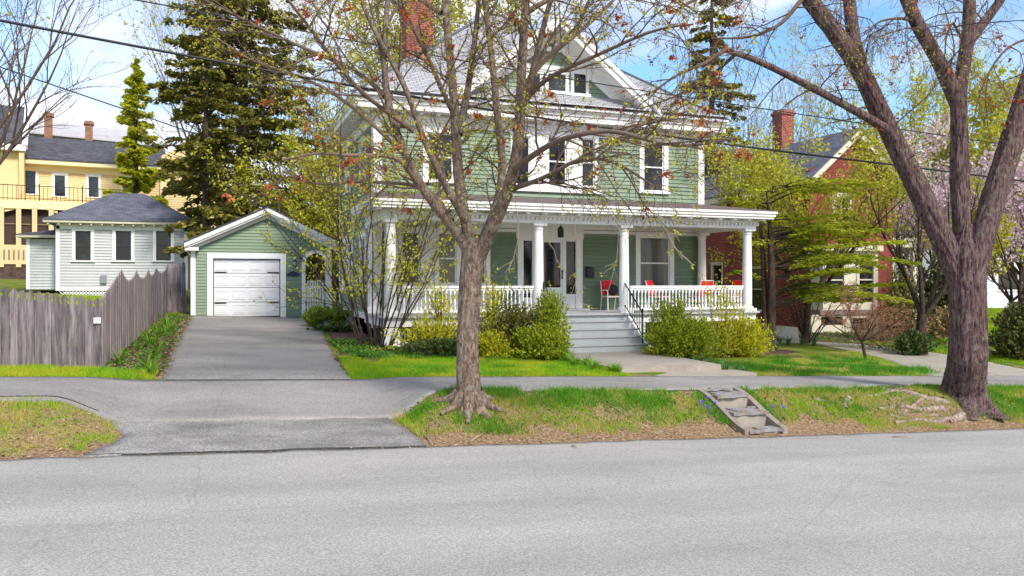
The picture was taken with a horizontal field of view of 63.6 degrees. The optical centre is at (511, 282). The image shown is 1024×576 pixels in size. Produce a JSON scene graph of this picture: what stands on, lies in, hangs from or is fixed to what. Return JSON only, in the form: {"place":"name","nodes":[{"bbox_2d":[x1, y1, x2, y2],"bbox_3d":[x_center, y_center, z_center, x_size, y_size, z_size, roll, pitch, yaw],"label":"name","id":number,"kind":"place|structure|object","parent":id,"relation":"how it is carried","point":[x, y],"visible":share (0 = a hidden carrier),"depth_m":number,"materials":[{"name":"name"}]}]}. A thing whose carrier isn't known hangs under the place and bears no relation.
{"place":"outdoors","nodes":[
{"label":"outdoors","id":0,"kind":"place"},
{"bbox_2d":[0,292,101,362],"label":"lawn grass","id":1,"kind":"structure","parent":0,"point":[76,296],"depth_m":32.35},
{"bbox_2d":[0,362,159,378],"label":"lawn grass","id":2,"kind":"structure","parent":0,"point":[29,370],"depth_m":14.21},
{"bbox_2d":[163,315,349,379],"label":"driveway","id":3,"kind":"structure","parent":0,"point":[234,347],"depth_m":18.84,"materials":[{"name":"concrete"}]},
{"bbox_2d":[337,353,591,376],"bbox_3d":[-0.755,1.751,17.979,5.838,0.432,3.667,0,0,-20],"label":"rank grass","id":4,"kind":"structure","parent":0,"point":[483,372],"depth_m":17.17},
{"bbox_2d":[338,354,634,378],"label":"lawn grass","id":5,"kind":"structure","parent":0,"point":[365,369],"depth_m":17.44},
{"bbox_2d":[0,428,1023,575],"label":"road","id":6,"kind":"structure","parent":0,"point":[940,503],"depth_m":8.50,"materials":[{"name":"asphalt"}]},
{"bbox_2d":[84,445,426,454],"bbox_3d":[-3.285,2.253,11.043,4.381,0.220,0.069,0,0,-19],"label":"tar seam","id":7,"kind":"object","parent":6,"relation":"on","point":[274,450],"visible":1,"depth_m":10.99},
{"bbox_2d":[0,376,1023,421],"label":"sidewalk","id":8,"kind":"structure","parent":0,"point":[124,400],"depth_m":13.69,"materials":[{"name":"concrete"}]},
{"bbox_2d":[0,279,1023,459],"bbox_3d":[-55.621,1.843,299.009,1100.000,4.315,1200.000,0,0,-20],"label":"ground","id":9,"kind":"structure","parent":0,"point":[18,285],"depth_m":13.47,"materials":[{"name":"soil"}]},
{"bbox_2d":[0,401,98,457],"bbox_3d":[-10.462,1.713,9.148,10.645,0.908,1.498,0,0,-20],"label":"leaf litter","id":10,"kind":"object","parent":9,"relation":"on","point":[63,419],"visible":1,"depth_m":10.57,"materials":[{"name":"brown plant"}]},
{"bbox_2d":[0,287,100,367],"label":"picket fence","id":11,"kind":"object","parent":9,"relation":"on","point":[33,331],"visible":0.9,"depth_m":14.78,"materials":[{"name":"wood"}]},
{"bbox_2d":[0,393,119,455],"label":"bank grass","id":12,"kind":"structure","parent":9,"relation":"on","point":[19,416],"depth_m":10.89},
{"bbox_2d":[0,0,136,164],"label":"bare tree","id":13,"kind":"object","parent":9,"relation":"on","point":[9,115],"visible":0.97,"depth_m":30.49,"materials":[{"name":"brown plant"}]},
{"bbox_2d":[16,193,197,301],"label":"grey cottage","id":14,"kind":"structure","parent":9,"relation":"on","point":[81,249],"depth_m":36.64,"materials":[{"name":"paint"}]},
{"bbox_2d":[71,227,94,261],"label":"window","id":15,"kind":"structure","parent":14,"relation":"in","point":[82,238],"depth_m":36.35,"materials":[{"name":"white paint"}]},
{"bbox_2d":[111,227,134,261],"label":"window","id":16,"kind":"structure","parent":14,"relation":"in","point":[122,238],"depth_m":36.90,"materials":[{"name":"white paint"}]},
{"bbox_2d":[152,227,174,261],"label":"window","id":17,"kind":"structure","parent":14,"relation":"in","point":[161,241],"depth_m":37.45,"materials":[{"name":"white paint"}]},
{"bbox_2d":[0,105,223,287],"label":"yellow house","id":18,"kind":"structure","parent":9,"relation":"on","point":[47,171],"depth_m":58.64,"materials":[{"name":"paint"}]},
{"bbox_2d":[25,166,38,194],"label":"window","id":19,"kind":"structure","parent":18,"relation":"in","point":[31,177],"depth_m":58.09,"materials":[{"name":"white paint"}]},
{"bbox_2d":[51,172,67,197],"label":"window","id":20,"kind":"structure","parent":18,"relation":"in","point":[59,179],"depth_m":58.90,"materials":[{"name":"white paint"}]},
{"bbox_2d":[85,173,100,197],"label":"window","id":21,"kind":"structure","parent":18,"relation":"in","point":[92,180],"depth_m":59.92,"materials":[{"name":"white paint"}]},
{"bbox_2d":[103,56,169,206],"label":"conifer tree","id":22,"kind":"object","parent":9,"relation":"on","point":[132,160],"visible":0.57,"depth_m":55.65,"materials":[{"name":"green plant"}]},
{"bbox_2d":[101,262,185,366],"bbox_3d":[-10.288,0.485,23.076,0.781,2.565,17.152,0,0,-17],"label":"board fence","id":23,"kind":"object","parent":9,"relation":"on","point":[131,306],"visible":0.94,"depth_m":20.43,"materials":[{"name":"wood"}]},
{"bbox_2d":[104,316,189,376],"bbox_3d":[-9.230,1.431,21.765,1.034,0.561,15.733,0,0,-19],"label":"mulch bed","id":24,"kind":"object","parent":9,"relation":"on","point":[130,359],"visible":0.38,"depth_m":17.91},
{"bbox_2d":[101,316,184,373],"bbox_3d":[-9.253,1.351,21.484,1.058,0.536,15.342,0,0,-20],"label":"groundcover","id":25,"kind":"object","parent":24,"relation":"on","point":[133,365],"visible":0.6,"depth_m":17.94,"materials":[{"name":"green plant"}]},
{"bbox_2d":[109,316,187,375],"bbox_3d":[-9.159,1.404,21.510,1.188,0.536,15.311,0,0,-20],"label":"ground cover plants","id":26,"kind":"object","parent":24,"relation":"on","point":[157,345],"visible":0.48,"depth_m":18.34,"materials":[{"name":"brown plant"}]},
{"bbox_2d":[154,8,251,258],"bbox_3d":[-13.185,-5.380,35.833,4.301,13.200,4.752,0,0,-20],"label":"spruce tree","id":27,"kind":"object","parent":9,"relation":"on","point":[192,107],"visible":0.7,"depth_m":35.72,"materials":[{"name":"green plant"}]},
{"bbox_2d":[116,0,351,217],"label":"budding tree","id":28,"kind":"object","parent":9,"relation":"on","point":[198,128],"visible":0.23,"depth_m":50.65,"materials":[{"name":"green plant"}]},
{"bbox_2d":[142,0,327,228],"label":"spruce tree","id":29,"kind":"object","parent":9,"relation":"on","point":[245,120],"visible":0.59,"depth_m":39.03,"materials":[{"name":"green plant"}]},
{"bbox_2d":[82,418,427,456],"bbox_3d":[-3.527,2.182,11.729,4.431,0.542,1.445,0,0,-20],"label":"driveway apron","id":30,"kind":"object","parent":9,"relation":"on","point":[159,437],"visible":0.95,"depth_m":11.65,"materials":[{"name":"asphalt"}]},
{"bbox_2d":[184,206,338,316],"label":"garage","id":31,"kind":"structure","parent":9,"relation":"on","point":[235,268],"depth_m":30.56,"materials":[{"name":"green paint"}]},
{"bbox_2d":[214,259,278,315],"bbox_3d":[-9.805,0.176,30.557,2.305,2.108,0.065,0,0,-20],"label":"garage door","id":32,"kind":"structure","parent":31,"relation":"in","point":[229,301],"depth_m":30.53,"materials":[{"name":"paint"}]},
{"bbox_2d":[147,0,399,298],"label":"budding tree","id":33,"kind":"object","parent":9,"relation":"on","point":[322,116],"visible":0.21,"depth_m":47.86,"materials":[{"name":"green plant"}]},
{"bbox_2d":[218,153,338,287],"bbox_3d":[-10.535,-2.547,41.852,8.690,7.575,9.681,0,0,-3],"label":"garden tree","id":34,"kind":"object","parent":9,"relation":"on","point":[238,173],"visible":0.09,"depth_m":38.68,"materials":[{"name":"green plant"}]},
{"bbox_2d":[274,101,341,300],"bbox_3d":[-7.293,-3.367,38.196,7.256,9.551,5.832,0,0,-20],"label":"garden tree","id":35,"kind":"object","parent":9,"relation":"on","point":[313,220],"visible":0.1,"depth_m":36.68,"materials":[{"name":"green plant"}]},
{"bbox_2d":[325,331,392,362],"bbox_3d":[-4.422,1.593,23.742,1.912,0.455,12.378,0,0,-15],"label":"mulch bed","id":36,"kind":"object","parent":9,"relation":"on","point":[337,335],"visible":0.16,"depth_m":23.69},
{"bbox_2d":[301,301,354,326],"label":"shrub","id":37,"kind":"object","parent":36,"relation":"on","point":[314,315],"visible":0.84,"depth_m":26.60,"materials":[{"name":"green plant"}]},
{"bbox_2d":[305,324,362,331],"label":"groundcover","id":38,"kind":"object","parent":36,"relation":"on","point":[338,328],"visible":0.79,"depth_m":25.27,"materials":[{"name":"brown plant"}]},
{"bbox_2d":[191,77,502,349],"bbox_3d":[-2.917,-1.573,21.738,6.886,6.501,8.376,0,0,29],"label":"lilac shrub","id":39,"kind":"object","parent":36,"relation":"on","point":[366,270],"visible":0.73,"depth_m":20.39,"materials":[{"name":"green plant"}]},
{"bbox_2d":[326,338,424,358],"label":"groundcover","id":40,"kind":"object","parent":36,"relation":"on","point":[348,345],"visible":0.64,"depth_m":20.14,"materials":[{"name":"green plant"}]},
{"bbox_2d":[314,0,553,127],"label":"willow tree","id":41,"kind":"object","parent":9,"relation":"on","point":[459,16],"visible":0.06,"depth_m":51.55,"materials":[{"name":"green plant"}]},
{"bbox_2d":[129,0,758,422],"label":"maple tree","id":42,"kind":"object","parent":9,"relation":"on","point":[469,394],"visible":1,"depth_m":12.33,"materials":[{"name":"brown plant"}]},
{"bbox_2d":[478,325,515,356],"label":"golden cypress","id":43,"kind":"object","parent":9,"relation":"on","point":[490,349],"visible":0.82,"depth_m":19.61,"materials":[{"name":"yellow plant"}]},
{"bbox_2d":[495,321,571,360],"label":"yew bush","id":44,"kind":"object","parent":9,"relation":"on","point":[534,339],"visible":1,"depth_m":19.57,"materials":[{"name":"green plant"}]},
{"bbox_2d":[320,0,777,352],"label":"green house","id":45,"kind":"structure","parent":9,"relation":"on","point":[639,262],"depth_m":25.24,"materials":[{"name":"paint"}]},
{"bbox_2d":[396,226,424,286],"bbox_3d":[-2.958,-0.770,24.123,0.893,1.760,0.180,0,0,-20],"label":"window","id":46,"kind":"structure","parent":45,"relation":"in","point":[421,233],"depth_m":24.16,"materials":[{"name":"white paint"}]},
{"bbox_2d":[423,124,453,183],"bbox_3d":[-2.115,-3.809,24.433,1.162,1.711,0.175,0,0,-20],"label":"window","id":47,"kind":"structure","parent":45,"relation":"in","point":[425,171],"depth_m":24.44,"materials":[{"name":"white paint"}]},
{"bbox_2d":[433,227,460,285],"bbox_3d":[-1.921,-0.770,24.500,0.910,1.760,0.180,0,0,-20],"label":"window","id":48,"kind":"structure","parent":45,"relation":"in","point":[453,274],"depth_m":24.57,"materials":[{"name":"white paint"}]},
{"bbox_2d":[510,128,535,187],"bbox_3d":[0.311,-3.826,25.316,0.845,1.802,0.175,0,0,-20],"label":"window","id":49,"kind":"structure","parent":45,"relation":"in","point":[528,167],"depth_m":25.40,"materials":[{"name":"white paint"}]},
{"bbox_2d":[543,239,562,306],"bbox_3d":[1.239,-0.280,25.662,0.733,2.160,0.138,0,0,-20],"label":"front door","id":50,"kind":"structure","parent":45,"relation":"in","point":[551,271],"depth_m":25.73,"materials":[{"name":"white paint"}]},
{"bbox_2d":[544,68,570,94],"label":"window","id":51,"kind":"structure","parent":45,"relation":"in","point":[564,90],"depth_m":25.98,"materials":[{"name":"white paint"}]},
{"bbox_2d":[543,128,571,188],"bbox_3d":[1.414,-3.865,25.717,0.948,1.826,0.175,0,0,-20],"label":"window","id":52,"kind":"structure","parent":45,"relation":"in","point":[550,164],"depth_m":25.76,"materials":[{"name":"white paint"}]},
{"bbox_2d":[570,69,590,96],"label":"window","id":53,"kind":"structure","parent":45,"relation":"in","point":[583,91],"depth_m":26.23,"materials":[{"name":"white paint"}]},
{"bbox_2d":[578,130,598,188],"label":"window","id":54,"kind":"structure","parent":45,"relation":"in","point":[581,169],"depth_m":26.12,"materials":[{"name":"white paint"}]},
{"bbox_2d":[638,134,669,193],"bbox_3d":[4.616,-3.849,26.882,1.137,1.896,0.175,0,0,-20],"label":"window","id":55,"kind":"structure","parent":45,"relation":"in","point":[648,174],"depth_m":26.93,"materials":[{"name":"white paint"}]},
{"bbox_2d":[635,232,674,291],"bbox_3d":[4.652,-0.685,26.893,1.493,1.930,0.180,0,0,-20],"label":"window","id":56,"kind":"structure","parent":45,"relation":"in","point":[653,263],"depth_m":26.94,"materials":[{"name":"white paint"}]},
{"bbox_2d":[527,280,574,358],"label":"yew bush","id":57,"kind":"object","parent":9,"relation":"on","point":[552,316],"visible":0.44,"depth_m":20.16,"materials":[{"name":"green plant"}]},
{"bbox_2d":[572,351,756,375],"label":"entry walk","id":58,"kind":"structure","parent":9,"relation":"on","point":[636,361],"depth_m":18.89,"materials":[{"name":"concrete"}]},
{"bbox_2d":[640,314,733,359],"bbox_3d":[4.622,1.461,21.180,2.651,1.327,1.636,0,0,-20],"label":"yew bush","id":59,"kind":"object","parent":9,"relation":"on","point":[682,339],"visible":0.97,"depth_m":20.99,"materials":[{"name":"green plant"}]},
{"bbox_2d":[391,384,1023,438],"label":"bank grass","id":60,"kind":"structure","parent":9,"relation":"on","point":[834,409],"depth_m":14.50,"materials":[{"name":"plant"}]},
{"bbox_2d":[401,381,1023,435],"bbox_3d":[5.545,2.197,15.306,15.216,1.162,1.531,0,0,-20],"label":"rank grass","id":61,"kind":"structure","parent":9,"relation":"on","point":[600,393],"depth_m":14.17,"materials":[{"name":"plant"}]},
{"bbox_2d":[411,384,1022,431],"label":"bank weeds","id":62,"kind":"object","parent":9,"relation":"on","point":[542,392],"visible":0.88,"depth_m":14.56,"materials":[{"name":"green plant"}]},
{"bbox_2d":[678,0,756,172],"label":"spruce tree","id":63,"kind":"object","parent":9,"relation":"on","point":[743,97],"visible":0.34,"depth_m":45.83,"materials":[{"name":"green plant"}]},
{"bbox_2d":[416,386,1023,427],"bbox_3d":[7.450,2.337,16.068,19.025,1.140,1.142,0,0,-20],"label":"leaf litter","id":64,"kind":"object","parent":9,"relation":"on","point":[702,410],"visible":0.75,"depth_m":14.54,"materials":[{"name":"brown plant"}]},
{"bbox_2d":[425,394,1023,445],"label":"leaf litter","id":65,"kind":"object","parent":9,"relation":"on","point":[616,438],"visible":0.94,"depth_m":13.60,"materials":[{"name":"brown plant"}]},
{"bbox_2d":[698,387,787,434],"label":"stone steps","id":66,"kind":"structure","parent":9,"relation":"on","point":[743,411],"depth_m":14.38,"materials":[{"name":"concrete"}]},
{"bbox_2d":[685,44,809,152],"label":"bare poplar","id":67,"kind":"object","parent":9,"relation":"on","point":[754,124],"visible":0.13,"depth_m":52.14,"materials":[{"name":"plant"}]},
{"bbox_2d":[708,349,830,358],"bbox_3d":[6.365,2.093,23.677,6.031,0.380,2.341,0,0,-25],"label":"mulch bed","id":68,"kind":"object","parent":9,"relation":"on","point":[779,351],"visible":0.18,"depth_m":24.53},
{"bbox_2d":[641,292,694,351],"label":"yew bush","id":69,"kind":"object","parent":68,"relation":"on","point":[679,308],"visible":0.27,"depth_m":21.84,"materials":[{"name":"green plant"}]},
{"bbox_2d":[695,269,760,357],"bbox_3d":[5.885,0.847,22.165,2.189,2.579,1.465,0,0,2],"label":"golden cypress","id":70,"kind":"object","parent":68,"relation":"on","point":[726,340],"visible":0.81,"depth_m":22.23,"materials":[{"name":"green plant"}]},
{"bbox_2d":[710,307,778,357],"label":"golden cypress","id":71,"kind":"object","parent":68,"relation":"on","point":[753,331],"visible":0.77,"depth_m":22.54,"materials":[{"name":"yellow plant"}]},
{"bbox_2d":[776,338,799,342],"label":"granite block","id":72,"kind":"structure","parent":9,"relation":"on","point":[792,340],"depth_m":29.41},
{"bbox_2d":[761,326,798,338],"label":"granite block","id":73,"kind":"structure","parent":72,"relation":"on","point":[786,332],"depth_m":29.46,"materials":[{"name":"stone"}]},
{"bbox_2d":[741,20,859,145],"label":"bare poplar","id":74,"kind":"object","parent":9,"relation":"on","point":[799,121],"visible":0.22,"depth_m":55.64,"materials":[{"name":"plant"}]},
{"bbox_2d":[585,0,1023,423],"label":"old maple tree","id":75,"kind":"object","parent":9,"relation":"on","point":[963,248],"visible":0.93,"depth_m":15.99,"materials":[{"name":"brown plant"}]},
{"bbox_2d":[755,266,855,342],"bbox_3d":[10.275,0.660,29.776,3.107,3.050,3.627,0,0,-20],"label":"bare shrub","id":76,"kind":"object","parent":9,"relation":"on","point":[798,325],"visible":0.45,"depth_m":29.78,"materials":[{"name":"brown plant"}]},
{"bbox_2d":[695,96,923,343],"bbox_3d":[10.441,-2.433,30.062,8.214,9.539,11.039,0,0,26],"label":"overhanging tree","id":77,"kind":"object","parent":9,"relation":"on","point":[763,168],"visible":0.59,"depth_m":28.55,"materials":[{"name":"green plant"}]},
{"bbox_2d":[701,350,927,375],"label":"lawn grass","id":78,"kind":"structure","parent":9,"relation":"on","point":[853,354],"depth_m":21.47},
{"bbox_2d":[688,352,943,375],"bbox_3d":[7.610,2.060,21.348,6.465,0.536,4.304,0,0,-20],"label":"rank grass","id":79,"kind":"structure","parent":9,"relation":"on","point":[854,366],"depth_m":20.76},
{"bbox_2d":[704,109,934,332],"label":"brick house","id":80,"kind":"structure","parent":9,"relation":"on","point":[816,168],"depth_m":36.92,"materials":[{"name":"red brick"}]},
{"bbox_2d":[711,262,722,296],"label":"window","id":81,"kind":"structure","parent":80,"relation":"in","point":[714,268],"depth_m":42.16,"materials":[{"name":"glass"}]},
{"bbox_2d":[752,266,761,311],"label":"window","id":82,"kind":"structure","parent":80,"relation":"in","point":[756,303],"depth_m":39.10,"materials":[{"name":"glass"}]},
{"bbox_2d":[808,244,882,309],"bbox_3d":[14.305,-0.234,35.509,3.232,2.758,1.050,0,0,-20],"label":"bay window","id":83,"kind":"structure","parent":80,"relation":"in","point":[860,278],"depth_m":35.24,"materials":[{"name":"beige paint"}]},
{"bbox_2d":[726,175,922,347],"bbox_3d":[10.057,-0.519,26.838,6.105,5.681,5.083,0,0,-20],"label":"hemlock tree","id":84,"kind":"object","parent":9,"relation":"on","point":[769,295],"visible":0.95,"depth_m":26.38,"materials":[{"name":"green plant"}]},
{"bbox_2d":[812,280,909,357],"bbox_3d":[9.948,1.153,23.752,2.799,2.477,2.381,0,0,27],"label":"red twig tree","id":85,"kind":"object","parent":9,"relation":"on","point":[872,328],"visible":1,"depth_m":23.53,"materials":[{"name":"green plant"}]},
{"bbox_2d":[845,306,935,351],"bbox_3d":[12.823,1.505,27.514,2.813,1.572,2.454,0,0,-2],"label":"bronze shrub","id":86,"kind":"object","parent":9,"relation":"on","point":[902,328],"visible":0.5,"depth_m":27.52,"materials":[{"name":"brown plant"}]},
{"bbox_2d":[774,1,1017,288],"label":"budding tree","id":87,"kind":"object","parent":9,"relation":"on","point":[920,107],"visible":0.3,"depth_m":42.93,"materials":[{"name":"green plant"}]},
{"bbox_2d":[799,332,995,349],"bbox_3d":[17.482,2.338,30.224,15.434,0.589,5.342,0,0,25],"label":"mulch bed","id":88,"kind":"object","parent":9,"relation":"on","point":[834,337],"visible":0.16,"depth_m":31.45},
{"bbox_2d":[799,330,996,351],"bbox_3d":[15.584,2.158,31.751,9.068,0.381,7.073,0,0,-20],"label":"groundcover","id":89,"kind":"object","parent":88,"relation":"on","point":[844,341],"visible":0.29,"depth_m":31.19,"materials":[{"name":"green plant"}]},
{"bbox_2d":[876,242,936,337],"bbox_3d":[14.823,0.360,31.165,2.631,3.851,1.852,0,0,-20],"label":"olive shrub","id":90,"kind":"object","parent":88,"relation":"on","point":[900,292],"visible":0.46,"depth_m":30.76,"materials":[{"name":"green plant"}]},
{"bbox_2d":[927,301,948,339],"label":"tan shrub","id":91,"kind":"object","parent":88,"relation":"on","point":[941,326],"visible":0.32,"depth_m":31.43,"materials":[{"name":"beige plant"}]},
{"bbox_2d":[887,328,940,355],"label":"dark shrub","id":92,"kind":"object","parent":9,"relation":"on","point":[911,342],"visible":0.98,"depth_m":25.99,"materials":[{"name":"green plant"}]},
{"bbox_2d":[910,253,948,334],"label":"dark shrub","id":93,"kind":"object","parent":9,"relation":"on","point":[927,290],"visible":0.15,"depth_m":32.77,"materials":[{"name":"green plant"}]},
{"bbox_2d":[844,110,1023,287],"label":"cherry tree","id":94,"kind":"object","parent":9,"relation":"on","point":[940,195],"visible":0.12,"depth_m":37.56,"materials":[{"name":"pink plant"}]},
{"bbox_2d":[845,134,1023,354],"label":"tree","id":95,"kind":"object","parent":9,"relation":"on","point":[924,311],"visible":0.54,"depth_m":26.39,"materials":[{"name":"brown plant"}]},
{"bbox_2d":[893,209,1023,307],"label":"white house","id":96,"kind":"structure","parent":9,"relation":"on","point":[996,298],"depth_m":59.51,"materials":[{"name":"paint"}]},
{"bbox_2d":[896,51,1023,294],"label":"yellow maple tree","id":97,"kind":"object","parent":9,"relation":"on","point":[996,117],"visible":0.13,"depth_m":47.23,"materials":[{"name":"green plant"}]},
{"bbox_2d":[915,173,1023,308],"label":"tree","id":98,"kind":"object","parent":9,"relation":"on","point":[999,245],"visible":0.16,"depth_m":33.00,"materials":[{"name":"green plant"}]},
{"bbox_2d":[941,136,1023,303],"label":"cherry tree","id":99,"kind":"object","parent":9,"relation":"on","point":[1017,232],"visible":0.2,"depth_m":39.92,"materials":[{"name":"pink plant"}]},
{"bbox_2d":[988,298,1023,359],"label":"evergreen bush","id":100,"kind":"object","parent":9,"relation":"on","point":[1009,333],"visible":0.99,"depth_m":25.28,"materials":[{"name":"green plant"}]},
{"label":"mulch bed","id":101,"kind":"structure","parent":9,"relation":"on","visible":0},
{"bbox_2d":[370,309,457,351],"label":"golden cypress","id":102,"kind":"object","parent":101,"relation":"on","point":[418,328],"visible":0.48,"depth_m":19.89,"materials":[{"name":"yellow plant"}]},
{"bbox_2d":[394,334,493,356],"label":"dark groundcover shrub","id":103,"kind":"object","parent":101,"relation":"on","point":[448,346],"visible":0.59,"depth_m":19.28,"materials":[{"name":"green plant"}]},
{"bbox_2d":[416,267,483,338],"bbox_3d":[-1.514,0.672,20.626,2.021,2.284,1.408,0,0,-20],"label":"golden cypress","id":104,"kind":"object","parent":101,"relation":"on","point":[440,315],"visible":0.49,"depth_m":20.41,"materials":[{"name":"yellow plant"}]},
{"bbox_2d":[411,262,529,331],"bbox_3d":[-0.878,0.631,20.147,3.550,2.277,1.568,0,0,27],"label":"young shrub","id":105,"kind":"object","parent":101,"relation":"on","point":[480,322],"visible":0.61,"depth_m":20.13,"materials":[{"name":"green plant"}]},
{"bbox_2d":[479,261,505,337],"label":"golden cypress","id":106,"kind":"object","parent":101,"relation":"on","point":[492,293],"visible":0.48,"depth_m":20.25,"materials":[{"name":"yellow plant"}]},
{"bbox_2d":[481,296,538,354],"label":"yew bush","id":107,"kind":"object","parent":101,"relation":"on","point":[513,322],"visible":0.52,"depth_m":20.10,"materials":[{"name":"green plant"}]},
{"bbox_2d":[0,19,1023,181],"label":"overhead cable","id":108,"kind":"object","parent":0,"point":[190,56],"visible":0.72,"depth_m":14.07,"materials":[{"name":"rubber"}]},
{"bbox_2d":[0,0,1023,208],"label":"sky","id":109,"kind":"structure","parent":0,"point":[113,28],"materials":[{"name":"blue"}]},
{"bbox_2d":[135,0,1023,147],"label":"overhead cable","id":110,"kind":"object","parent":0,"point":[526,71],"visible":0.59,"depth_m":15.20,"materials":[{"name":"rubber"}]},
{"bbox_2d":[808,341,1023,375],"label":"gravel path","id":111,"kind":"structure","parent":0,"point":[938,361],"depth_m":24.57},
{"bbox_2d":[855,337,1023,364],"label":"lawn grass","id":112,"kind":"structure","parent":0,"point":[999,358],"depth_m":25.90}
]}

